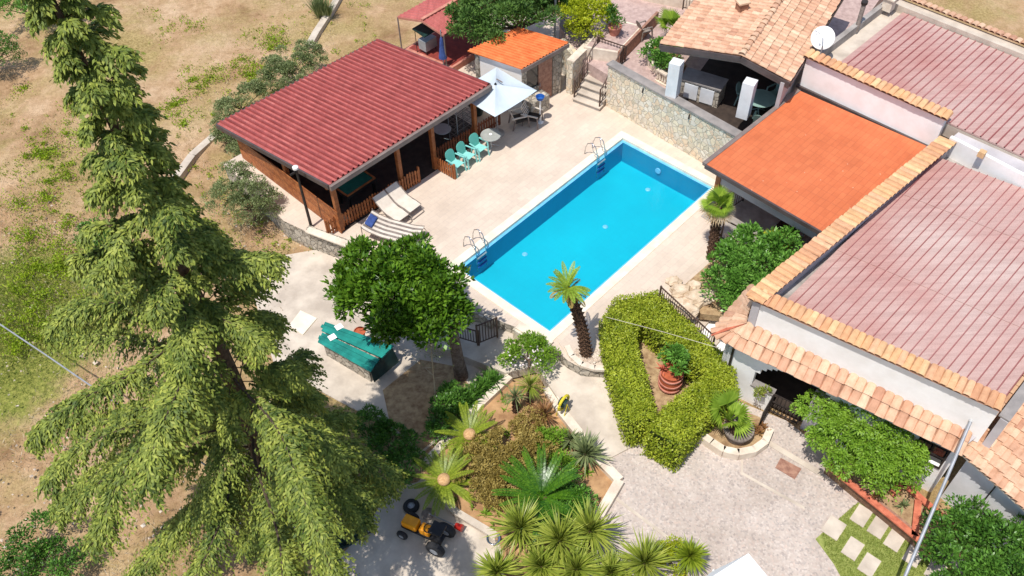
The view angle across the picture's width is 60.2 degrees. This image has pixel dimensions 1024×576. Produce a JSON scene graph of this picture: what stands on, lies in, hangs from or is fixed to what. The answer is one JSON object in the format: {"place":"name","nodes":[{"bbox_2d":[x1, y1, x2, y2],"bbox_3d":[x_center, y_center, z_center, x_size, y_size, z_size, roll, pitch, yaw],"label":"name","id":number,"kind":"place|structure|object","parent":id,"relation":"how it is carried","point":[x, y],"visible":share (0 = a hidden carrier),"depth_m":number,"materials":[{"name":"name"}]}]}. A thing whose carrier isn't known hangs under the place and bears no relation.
{"place":"outdoors","nodes":[
{"label":"outdoors","id":0,"kind":"place"},
{"bbox_2d":[331,482,503,575],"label":"driveway","id":1,"kind":"structure","parent":0,"point":[386,550],"depth_m":26.42,"materials":[{"name":"concrete"}]},
{"bbox_2d":[396,512,455,556],"bbox_3d":[-2.582,7.191,26.303,1.637,0.968,0.888,20,52,18],"label":"garden tractor","id":2,"kind":"object","parent":1,"relation":"on","point":[435,533],"visible":1,"depth_m":26.23,"materials":[{"name":"yellow metal"}]},
{"bbox_2d":[470,543,526,575],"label":"yucca","id":3,"kind":"object","parent":1,"relation":"on","point":[498,566],"visible":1,"depth_m":24.92,"materials":[{"name":"green plant"}]},
{"bbox_2d":[383,360,468,448],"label":"yard soil","id":4,"kind":"structure","parent":0,"point":[408,393],"depth_m":30.09,"materials":[{"name":"soil"}]},
{"bbox_2d":[320,230,481,381],"bbox_3d":[-3.633,0.805,29.142,3.987,5.251,5.553,-37,57,-27],"label":"magnolia tree","id":5,"kind":"object","parent":4,"relation":"on","point":[410,287],"visible":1,"depth_m":27.39,"materials":[{"name":"green plant"}]},
{"bbox_2d":[420,378,469,445],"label":"dark garden shrub","id":6,"kind":"object","parent":4,"relation":"on","point":[447,395],"visible":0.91,"depth_m":28.89,"materials":[{"name":"green plant"}]},
{"bbox_2d":[0,0,1023,575],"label":"ground","id":7,"kind":"structure","parent":0,"point":[192,50],"depth_m":39.19,"materials":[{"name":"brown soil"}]},
{"bbox_2d":[0,30,27,65],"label":"field tree","id":8,"kind":"object","parent":7,"relation":"on","point":[14,47],"visible":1,"depth_m":42.08,"materials":[{"name":"green plant"}]},
{"bbox_2d":[0,507,89,575],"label":"dark bush","id":9,"kind":"object","parent":7,"relation":"on","point":[41,551],"visible":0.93,"depth_m":25.66,"materials":[{"name":"green plant"}]},
{"bbox_2d":[0,167,165,487],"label":"green grass","id":10,"kind":"structure","parent":7,"relation":"on","point":[17,308],"depth_m":33.10,"materials":[{"name":"green plant"}]},
{"bbox_2d":[0,26,324,549],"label":"field stones","id":11,"kind":"object","parent":7,"relation":"on","point":[141,525],"visible":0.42,"depth_m":30.53,"materials":[{"name":"beige stone"}]},
{"bbox_2d":[0,1,375,361],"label":"weeds","id":12,"kind":"object","parent":7,"relation":"on","point":[67,176],"visible":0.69,"depth_m":36.98,"materials":[{"name":"green plant"}]},
{"bbox_2d":[172,134,216,178],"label":"field kerb","id":13,"kind":"structure","parent":7,"relation":"on","point":[191,157],"depth_m":38.42,"materials":[{"name":"concrete"}]},
{"bbox_2d":[14,0,409,575],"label":"tall cedar","id":14,"kind":"object","parent":7,"relation":"on","point":[306,461],"visible":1,"depth_m":18.27,"materials":[{"name":"green plant"}]},
{"bbox_2d":[208,128,240,156],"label":"olive bush","id":15,"kind":"object","parent":7,"relation":"on","point":[234,145],"visible":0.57,"depth_m":38.00,"materials":[{"name":"green plant"}]},
{"bbox_2d":[199,159,284,225],"bbox_3d":[-10.547,-3.406,34.718,2.968,2.853,2.596,-30,54,-22],"label":"olive tree","id":16,"kind":"object","parent":7,"relation":"on","point":[241,198],"visible":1,"depth_m":34.26,"materials":[{"name":"green plant"}]},
{"bbox_2d":[207,73,278,132],"bbox_3d":[-12.101,-8.258,39.740,1.889,1.785,4.466,25,54,22],"label":"olive bush","id":17,"kind":"object","parent":7,"relation":"on","point":[258,87],"visible":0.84,"depth_m":39.43,"materials":[{"name":"green plant"}]},
{"bbox_2d":[256,38,328,89],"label":"olive bush","id":18,"kind":"object","parent":7,"relation":"on","point":[276,64],"visible":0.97,"depth_m":40.57,"materials":[{"name":"green plant"}]},
{"bbox_2d":[302,0,334,17],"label":"tall grass clump","id":19,"kind":"object","parent":7,"relation":"on","point":[318,8],"visible":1,"depth_m":45.26,"materials":[{"name":"green plant"}]},
{"bbox_2d":[307,0,341,48],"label":"field kerb","id":20,"kind":"structure","parent":7,"relation":"on","point":[319,28],"depth_m":45.09,"materials":[{"name":"concrete"}]},
{"bbox_2d":[324,333,387,381],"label":"stone block","id":21,"kind":"structure","parent":7,"relation":"on","point":[356,368],"depth_m":30.59,"materials":[{"name":"beige stone"}]},
{"bbox_2d":[318,322,398,381],"bbox_3d":[-5.474,2.112,30.739,2.896,0.784,1.293,26,54,22],"label":"teal table","id":22,"kind":"object","parent":21,"relation":"on","point":[388,361],"visible":1,"depth_m":30.33,"materials":[{"name":"paint"}]},
{"bbox_2d":[255,250,487,452],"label":"yard","id":23,"kind":"structure","parent":7,"relation":"on","point":[302,290],"depth_m":31.76,"materials":[{"name":"concrete"}]},
{"bbox_2d":[289,310,316,334],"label":"paving slab","id":24,"kind":"structure","parent":23,"relation":"on","point":[302,322],"depth_m":32.27,"materials":[{"name":"stone"}]},
{"bbox_2d":[305,225,370,260],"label":"stone wall","id":25,"kind":"structure","parent":23,"relation":"on","point":[330,244],"depth_m":33.85,"materials":[{"name":"beige stone"}]},
{"bbox_2d":[351,402,430,488],"bbox_3d":[-3.957,4.896,28.285,3.421,1.152,1.783,35,58,28],"label":"dark garden shrub","id":26,"kind":"object","parent":7,"relation":"on","point":[382,435],"visible":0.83,"depth_m":28.09,"materials":[{"name":"green plant"}]},
{"bbox_2d":[397,0,500,69],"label":"red canopy","id":27,"kind":"object","parent":7,"relation":"on","point":[430,14],"visible":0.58,"depth_m":40.80,"materials":[{"name":"red fabric"}]},
{"bbox_2d":[412,23,436,54],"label":"barbecue","id":28,"kind":"object","parent":27,"relation":"on","point":[427,41],"visible":0.91,"depth_m":40.82,"materials":[{"name":"metal"}]},
{"bbox_2d":[224,14,738,377],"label":"pool deck","id":29,"kind":"structure","parent":7,"relation":"on","point":[518,168],"depth_m":35.32,"materials":[{"name":"tile"}]},
{"bbox_2d":[215,39,491,233],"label":"pool pavilion","id":30,"kind":"structure","parent":29,"relation":"on","point":[379,109],"depth_m":35.38,"materials":[{"name":"red tile"}]},
{"bbox_2d":[336,171,376,208],"bbox_3d":[-6.134,-3.857,34.933,0.800,0.845,1.500,34,58,27],"label":"games table","id":31,"kind":"object","parent":30,"relation":"on","point":[354,186],"visible":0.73,"depth_m":34.59,"materials":[{"name":"green fabric"}]},
{"bbox_2d":[436,114,500,159],"bbox_3d":[-1.876,-6.359,37.068,3.762,0.840,0.112,-36,57,-26],"label":"picket fence","id":32,"kind":"object","parent":30,"relation":"on","point":[459,137],"visible":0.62,"depth_m":36.90,"materials":[{"name":"red wood"}]},
{"bbox_2d":[324,166,420,232],"bbox_3d":[-5.385,-3.417,34.559,4.516,0.873,0.112,-35,56,-26],"label":"picket fence","id":33,"kind":"object","parent":29,"relation":"on","point":[363,211],"visible":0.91,"depth_m":34.30,"materials":[{"name":"orange wood"}]},
{"bbox_2d":[372,190,411,222],"bbox_3d":[-4.631,-3.031,34.222,1.506,0.786,0.676,34,58,27],"label":"sun lounger","id":34,"kind":"object","parent":29,"relation":"on","point":[387,205],"visible":0.93,"depth_m":34.23,"materials":[{"name":"beige fabric"}]},
{"bbox_2d":[360,209,429,240],"bbox_3d":[-4.432,-2.147,33.444,2.560,0.783,1.046,14,50,13],"label":"sun lounger","id":35,"kind":"object","parent":29,"relation":"on","point":[379,225],"visible":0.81,"depth_m":33.43,"materials":[{"name":"beige fabric"}]},
{"bbox_2d":[385,181,423,219],"bbox_3d":[-4.194,-3.420,34.552,1.464,0.786,0.676,33,57,26],"label":"sun lounger","id":36,"kind":"object","parent":29,"relation":"on","point":[399,196],"visible":0.95,"depth_m":34.55,"materials":[{"name":"beige fabric"}]},
{"bbox_2d":[472,67,536,137],"bbox_3d":[-0.647,-7.462,36.785,2.401,2.630,2.401,-37,57,-27],"label":"parasol","id":37,"kind":"object","parent":29,"relation":"on","point":[506,92],"visible":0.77,"depth_m":35.86,"materials":[{"name":"fabric"}]},
{"bbox_2d":[443,0,578,45],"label":"conifer shrub","id":38,"kind":"object","parent":29,"relation":"on","point":[490,16],"visible":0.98,"depth_m":37.74,"materials":[{"name":"green plant"}]},
{"bbox_2d":[467,27,568,113],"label":"orange roof shed","id":39,"kind":"structure","parent":29,"relation":"on","point":[532,59],"depth_m":37.62,"materials":[{"name":"tile"}]},
{"bbox_2d":[538,57,551,96],"bbox_3d":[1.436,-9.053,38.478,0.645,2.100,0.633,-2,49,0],"label":"door","id":40,"kind":"structure","parent":39,"relation":"in","point":[545,68],"depth_m":38.34,"materials":[{"name":"brown wood"}]},
{"bbox_2d":[560,38,589,94],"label":"stone wall","id":41,"kind":"structure","parent":29,"relation":"on","point":[573,58],"depth_m":38.98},
{"bbox_2d":[558,329,602,360],"bbox_3d":[2.367,1.987,30.140,1.591,0.050,1.473,-2,49,0],"label":"pebble bed","id":42,"kind":"object","parent":29,"relation":"on","point":[570,338],"visible":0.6,"depth_m":30.26,"materials":[{"name":"beige gravel"}]},
{"bbox_2d":[546,261,593,358],"bbox_3d":[1.794,0.949,28.324,1.553,4.175,1.365,-37,57,-27],"label":"sago palm","id":43,"kind":"object","parent":42,"relation":"on","point":[571,296],"visible":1,"depth_m":27.36,"materials":[{"name":"green plant"}]},
{"bbox_2d":[564,345,605,371],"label":"bed kerb","id":44,"kind":"structure","parent":29,"relation":"on","point":[579,362],"depth_m":29.54,"materials":[{"name":"beige stone"}]},
{"bbox_2d":[447,131,723,340],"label":"swimming pool","id":45,"kind":"structure","parent":29,"relation":"in","point":[634,204],"depth_m":35.05,"materials":[{"name":"liquid"}]},
{"bbox_2d":[572,62,624,110],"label":"stone stairs","id":46,"kind":"structure","parent":29,"relation":"on","point":[588,92],"depth_m":38.87,"materials":[{"name":"beige stone"}]},
{"bbox_2d":[605,60,741,162],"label":"stone wall","id":47,"kind":"structure","parent":29,"relation":"on","point":[691,129],"depth_m":36.40,"materials":[{"name":"stone"}]},
{"bbox_2d":[698,184,736,260],"bbox_3d":[7.289,-2.389,31.820,1.468,3.102,1.399,-2,49,0],"label":"fan palm","id":48,"kind":"object","parent":29,"relation":"on","point":[717,206],"visible":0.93,"depth_m":31.12,"materials":[{"name":"green plant"}]},
{"bbox_2d":[686,250,790,320],"bbox_3d":[8.344,-0.455,32.283,5.118,0.300,2.207,-34,56,-25],"label":"shrub bed","id":49,"kind":"object","parent":29,"relation":"on","point":[710,311],"visible":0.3,"depth_m":31.15,"materials":[{"name":"beige stone"}]},
{"bbox_2d":[683,288,711,308],"bbox_3d":[6.562,0.364,31.215,0.956,0.400,0.944,-35,57,-26],"label":"boulder","id":50,"kind":"object","parent":49,"relation":"on","point":[694,296],"visible":0.82,"depth_m":31.03,"materials":[{"name":"beige stone"}]},
{"bbox_2d":[699,220,804,311],"bbox_3d":[8.352,-0.723,30.902,3.282,2.194,4.423,28,55,24],"label":"laurel shrub","id":51,"kind":"object","parent":49,"relation":"on","point":[741,271],"visible":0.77,"depth_m":30.55,"materials":[{"name":"green plant"}]},
{"bbox_2d":[701,89,925,251],"bbox_3d":[11.218,-3.868,33.325,6.297,3.180,5.689,-35,57,-26],"label":"patio shelter","id":52,"kind":"object","parent":29,"relation":"on","point":[810,167],"visible":0.83,"depth_m":32.31,"materials":[{"name":"orange wood"}]},
{"bbox_2d":[425,382,611,575],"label":"garden bed","id":53,"kind":"object","parent":7,"relation":"on","point":[599,481],"visible":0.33,"depth_m":27.88,"materials":[{"name":"soil"}]},
{"bbox_2d":[408,442,477,515],"bbox_3d":[-2.114,5.960,27.165,2.139,1.224,2.093,-23,52,-17],"label":"cycad","id":54,"kind":"object","parent":53,"relation":"on","point":[443,475],"visible":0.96,"depth_m":27.04,"materials":[{"name":"green plant"}]},
{"bbox_2d":[418,478,497,539],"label":"bed kerb","id":55,"kind":"structure","parent":53,"relation":"on","point":[476,524],"depth_m":26.86,"materials":[{"name":"concrete"}]},
{"bbox_2d":[434,400,502,462],"bbox_3d":[-1.327,4.722,28.248,2.002,1.197,2.124,-24,52,-19],"label":"cycad","id":56,"kind":"object","parent":53,"relation":"on","point":[467,432],"visible":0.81,"depth_m":28.19,"materials":[{"name":"green plant"}]},
{"bbox_2d":[424,374,512,465],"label":"bed kerb","id":57,"kind":"structure","parent":53,"relation":"on","point":[508,380],"depth_m":29.51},
{"bbox_2d":[446,364,508,412],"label":"strap leaf clump","id":58,"kind":"object","parent":53,"relation":"on","point":[491,379],"visible":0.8,"depth_m":29.77,"materials":[{"name":"green plant"}]},
{"bbox_2d":[451,405,559,517],"bbox_3d":[-0.120,5.156,27.811,2.989,1.249,3.941,27,55,23],"label":"dry shrub","id":59,"kind":"object","parent":53,"relation":"on","point":[488,470],"visible":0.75,"depth_m":27.47,"materials":[{"name":"brown plant"}]},
{"bbox_2d":[479,494,553,556],"bbox_3d":[0.224,7.035,25.740,2.427,1.844,2.299,-2,49,0],"label":"yucca","id":60,"kind":"object","parent":53,"relation":"on","point":[516,521],"visible":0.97,"depth_m":25.43,"materials":[{"name":"green plant"}]},
{"bbox_2d":[510,369,549,405],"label":"yucca","id":61,"kind":"object","parent":53,"relation":"on","point":[530,390],"visible":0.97,"depth_m":28.82,"materials":[{"name":"green plant"}]},
{"bbox_2d":[513,538,565,575],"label":"yucca","id":62,"kind":"object","parent":53,"relation":"on","point":[536,568],"visible":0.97,"depth_m":24.77,"materials":[{"name":"green plant"}]},
{"bbox_2d":[491,443,590,542],"bbox_3d":[0.788,6.309,26.437,2.922,1.733,2.844,-32,55,-24],"label":"cycad","id":63,"kind":"object","parent":53,"relation":"on","point":[545,495],"visible":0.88,"depth_m":26.39,"materials":[{"name":"green plant"}]},
{"bbox_2d":[527,424,580,482],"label":"green garden shrub","id":64,"kind":"object","parent":53,"relation":"on","point":[547,433],"visible":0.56,"depth_m":27.81,"materials":[{"name":"green plant"}]},
{"bbox_2d":[520,503,598,574],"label":"yucca","id":65,"kind":"object","parent":53,"relation":"on","point":[557,531],"visible":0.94,"depth_m":25.00,"materials":[{"name":"green plant"}]},
{"bbox_2d":[546,463,599,522],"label":"dark garden shrub","id":66,"kind":"object","parent":53,"relation":"on","point":[569,486],"visible":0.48,"depth_m":26.66,"materials":[{"name":"green plant"}]},
{"bbox_2d":[547,537,608,575],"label":"yucca","id":67,"kind":"object","parent":53,"relation":"on","point":[582,565],"visible":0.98,"depth_m":24.71,"materials":[{"name":"green plant"}]},
{"bbox_2d":[543,386,623,518],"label":"bed kerb","id":68,"kind":"structure","parent":53,"relation":"on","point":[612,474],"depth_m":27.84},
{"bbox_2d":[562,426,614,472],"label":"agave","id":69,"kind":"object","parent":53,"relation":"on","point":[586,449],"visible":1,"depth_m":27.62,"materials":[{"name":"green plant"}]},
{"bbox_2d":[559,494,627,564],"bbox_3d":[2.237,7.113,25.540,2.354,1.957,2.320,-2,49,0],"label":"yucca","id":70,"kind":"object","parent":53,"relation":"on","point":[594,526],"visible":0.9,"depth_m":25.21,"materials":[{"name":"green plant"}]},
{"bbox_2d":[638,339,689,414],"bbox_3d":[5.407,3.143,30.242,2.467,0.300,4.807,-2,49,0],"label":"hedge bed","id":71,"kind":"object","parent":7,"relation":"on","point":[650,360],"depth_m":30.16,"materials":[{"name":"brown soil"}]},
{"bbox_2d":[658,362,683,393],"bbox_3d":[5.308,3.045,29.560,0.830,0.860,0.824,-2,49,0],"label":"barrel planter","id":72,"kind":"object","parent":71,"relation":"on","point":[669,382],"visible":0.84,"depth_m":29.30,"materials":[{"name":"ceramic"}]},
{"bbox_2d":[657,341,691,375],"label":"barrel plant","id":73,"kind":"object","parent":72,"relation":"in","point":[681,356],"visible":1,"depth_m":28.88,"materials":[{"name":"green plant"}]},
{"bbox_2d":[598,289,740,472],"bbox_3d":[4.669,2.881,29.559,4.642,1.791,6.160,-28,54,-21],"label":"clipped hedge","id":74,"kind":"object","parent":7,"relation":"on","point":[670,436],"visible":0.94,"depth_m":28.74,"materials":[{"name":"green plant"}]},
{"bbox_2d":[654,534,686,575],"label":"yellow shrub","id":75,"kind":"object","parent":7,"relation":"on","point":[670,542],"visible":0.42,"depth_m":25.28,"materials":[{"name":"green plant"}]},
{"bbox_2d":[710,132,1023,559],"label":"white house","id":76,"kind":"structure","parent":7,"relation":"on","point":[896,298],"depth_m":27.05,"materials":[{"name":"tile"}]},
{"bbox_2d":[916,437,951,468],"bbox_3d":[12.435,4.827,26.234,0.910,1.050,0.229,26,54,23],"label":"window","id":77,"kind":"structure","parent":76,"relation":"in","point":[938,454],"depth_m":26.19,"materials":[{"name":"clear glass"}]},
{"bbox_2d":[796,0,1023,160],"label":"building","id":78,"kind":"structure","parent":7,"relation":"on","point":[920,74],"depth_m":33.57,"materials":[{"name":"tile"}]},
{"bbox_2d":[811,26,834,53],"bbox_3d":[11.855,-9.382,33.866,0.731,1.219,0.740,-17,50,-13],"label":"satellite dish","id":79,"kind":"object","parent":78,"relation":"on","point":[822,37],"visible":0.98,"depth_m":33.72,"materials":[{"name":"metal"}]},
{"bbox_2d":[903,419,972,575],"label":"long pole","id":80,"kind":"object","parent":7,"relation":"on","point":[929,518],"visible":1,"depth_m":24.08,"materials":[{"name":"metal"}]},
{"bbox_2d":[914,492,1023,575],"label":"glossy bush","id":81,"kind":"object","parent":7,"relation":"on","point":[978,532],"visible":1,"depth_m":24.27,"materials":[{"name":"green plant"}]},
{"bbox_2d":[427,317,638,459],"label":"garden path","id":82,"kind":"structure","parent":0,"point":[590,406],"depth_m":29.79,"materials":[{"name":"concrete"}]},
{"bbox_2d":[497,329,561,377],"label":"oleander shrub","id":83,"kind":"object","parent":82,"relation":"on","point":[533,340],"visible":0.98,"depth_m":29.56,"materials":[{"name":"green plant"}]},
{"bbox_2d":[559,0,882,88],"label":"terrace","id":84,"kind":"structure","parent":0,"point":[845,17],"depth_m":40.43,"materials":[{"name":"stone"}]},
{"bbox_2d":[558,0,617,40],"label":"yellow shrub","id":85,"kind":"object","parent":84,"relation":"on","point":[583,20],"visible":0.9,"depth_m":38.64,"materials":[{"name":"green plant"}]},
{"bbox_2d":[584,19,639,61],"bbox_3d":[4.488,-10.973,39.386,1.589,0.580,2.724,23,53,20],"label":"raised bed","id":86,"kind":"object","parent":84,"relation":"on","point":[606,51],"visible":0.71,"depth_m":38.87,"materials":[{"name":"beige stone"}]},
{"bbox_2d":[604,3,625,36],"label":"potted plant","id":87,"kind":"object","parent":86,"relation":"on","point":[615,30],"visible":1,"depth_m":38.58,"materials":[{"name":"green plant"}]},
{"bbox_2d":[617,11,658,62],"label":"wall","id":88,"kind":"structure","parent":84,"relation":"on","point":[632,42],"depth_m":39.38,"materials":[{"name":"brown brick"}]},
{"bbox_2d":[645,41,685,80],"bbox_3d":[6.724,-9.864,38.508,1.658,0.340,2.844,-2,49,0],"label":"planting bed","id":89,"kind":"object","parent":84,"relation":"on","point":[652,68],"visible":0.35,"depth_m":38.30,"materials":[{"name":"white stone"}]},
{"bbox_2d":[637,35,683,69],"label":"leafy shrub","id":90,"kind":"object","parent":89,"relation":"in","point":[660,59],"visible":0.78,"depth_m":37.62,"materials":[{"name":"green plant"}]},
{"bbox_2d":[654,7,679,46],"bbox_3d":[7.104,-11.395,38.825,2.254,1.888,2.212,-23,52,-17],"label":"fan palm","id":91,"kind":"object","parent":84,"relation":"on","point":[670,17],"visible":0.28,"depth_m":38.32,"materials":[{"name":"green plant"}]},
{"bbox_2d":[659,0,843,130],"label":"tiled gazebo","id":92,"kind":"object","parent":84,"relation":"on","point":[760,44],"visible":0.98,"depth_m":35.02,"materials":[{"name":"tile"}]},
{"bbox_2d":[678,67,728,107],"bbox_3d":[7.904,-8.294,36.656,1.800,0.920,0.900,23,53,20],"label":"outdoor kitchen","id":93,"kind":"object","parent":92,"relation":"on","point":[702,87],"visible":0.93,"depth_m":36.35,"materials":[{"name":"stone"}]},
{"bbox_2d":[752,89,775,114],"bbox_3d":[10.071,-7.435,35.985,1.220,0.738,1.220,-2,49,0],"label":"round table","id":94,"kind":"object","parent":92,"relation":"on","point":[763,98],"visible":0.73,"depth_m":35.68,"materials":[{"name":"green plastic"}]},
{"bbox_2d":[588,401,962,575],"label":"courtyard","id":95,"kind":"structure","parent":0,"point":[725,509],"depth_m":27.13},
{"bbox_2d":[588,546,633,575],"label":"yucca","id":96,"kind":"object","parent":95,"relation":"on","point":[611,569],"visible":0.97,"depth_m":24.79,"materials":[{"name":"green plant"}]},
{"bbox_2d":[612,525,681,575],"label":"yucca","id":97,"kind":"object","parent":95,"relation":"on","point":[649,556],"visible":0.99,"depth_m":24.64,"materials":[{"name":"green plant"}]},
{"bbox_2d":[668,534,710,575],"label":"yucca","id":98,"kind":"object","parent":95,"relation":"on","point":[690,553],"visible":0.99,"depth_m":24.83,"materials":[{"name":"green plant"}]},
{"bbox_2d":[699,413,773,459],"bbox_3d":[7.261,4.729,28.670,2.102,0.390,1.930,21,53,19],"label":"planter ring","id":99,"kind":"object","parent":95,"relation":"on","point":[715,440],"visible":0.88,"depth_m":28.31,"materials":[{"name":"beige stone"}]},
{"bbox_2d":[723,415,754,445],"bbox_3d":[7.253,4.638,28.411,0.984,0.500,0.984,-2,49,0],"label":"plant pot","id":100,"kind":"object","parent":99,"relation":"on","point":[730,438],"visible":0.59,"depth_m":28.15,"materials":[{"name":"grey ceramic"}]},
{"bbox_2d":[708,387,755,438],"bbox_3d":[6.924,3.949,27.825,1.660,1.564,1.360,12,50,11],"label":"potted palm","id":101,"kind":"object","parent":100,"relation":"on","point":[739,410],"visible":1,"depth_m":27.71,"materials":[{"name":"green plant"}]},
{"bbox_2d":[707,553,766,575],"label":"white canopy","id":102,"kind":"object","parent":95,"relation":"on","point":[746,565],"visible":1,"depth_m":23.23,"materials":[{"name":"fabric"}]},
{"bbox_2d":[768,441,838,486],"bbox_3d":[9.232,5.569,28.037,2.491,0.050,0.191,31,56,25],"label":"paving step","id":103,"kind":"object","parent":95,"relation":"on","point":[796,459],"visible":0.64,"depth_m":28.04,"materials":[{"name":"concrete"}]},
{"bbox_2d":[824,462,957,560],"bbox_3d":[11.523,6.507,26.854,1.451,0.630,3.958,-32,55,-24],"label":"clay planter","id":104,"kind":"object","parent":95,"relation":"on","point":[906,525],"visible":0.58,"depth_m":26.55,"materials":[{"name":"brown brick"}]},
{"bbox_2d":[789,388,933,501],"bbox_3d":[10.303,4.798,26.606,4.403,2.536,2.634,27,55,23],"label":"climbing shrub","id":105,"kind":"object","parent":104,"relation":"in","point":[869,450],"visible":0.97,"depth_m":26.06,"materials":[{"name":"green plant"}]},
{"bbox_2d":[816,502,958,575],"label":"lawn","id":106,"kind":"structure","parent":0,"point":[820,541],"depth_m":26.03,"materials":[{"name":"green plant"}]},
{"bbox_2d":[821,515,845,540],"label":"stepping slab","id":107,"kind":"structure","parent":106,"relation":"on","point":[833,527],"depth_m":26.53,"materials":[{"name":"concrete"}]},
{"bbox_2d":[841,536,864,560],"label":"stepping slab","id":108,"kind":"structure","parent":106,"relation":"on","point":[852,548],"depth_m":26.10,"materials":[{"name":"stone"}]},
{"bbox_2d":[858,552,880,575],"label":"stepping slab","id":109,"kind":"structure","parent":106,"relation":"on","point":[869,565],"depth_m":25.76,"materials":[{"name":"stone"}]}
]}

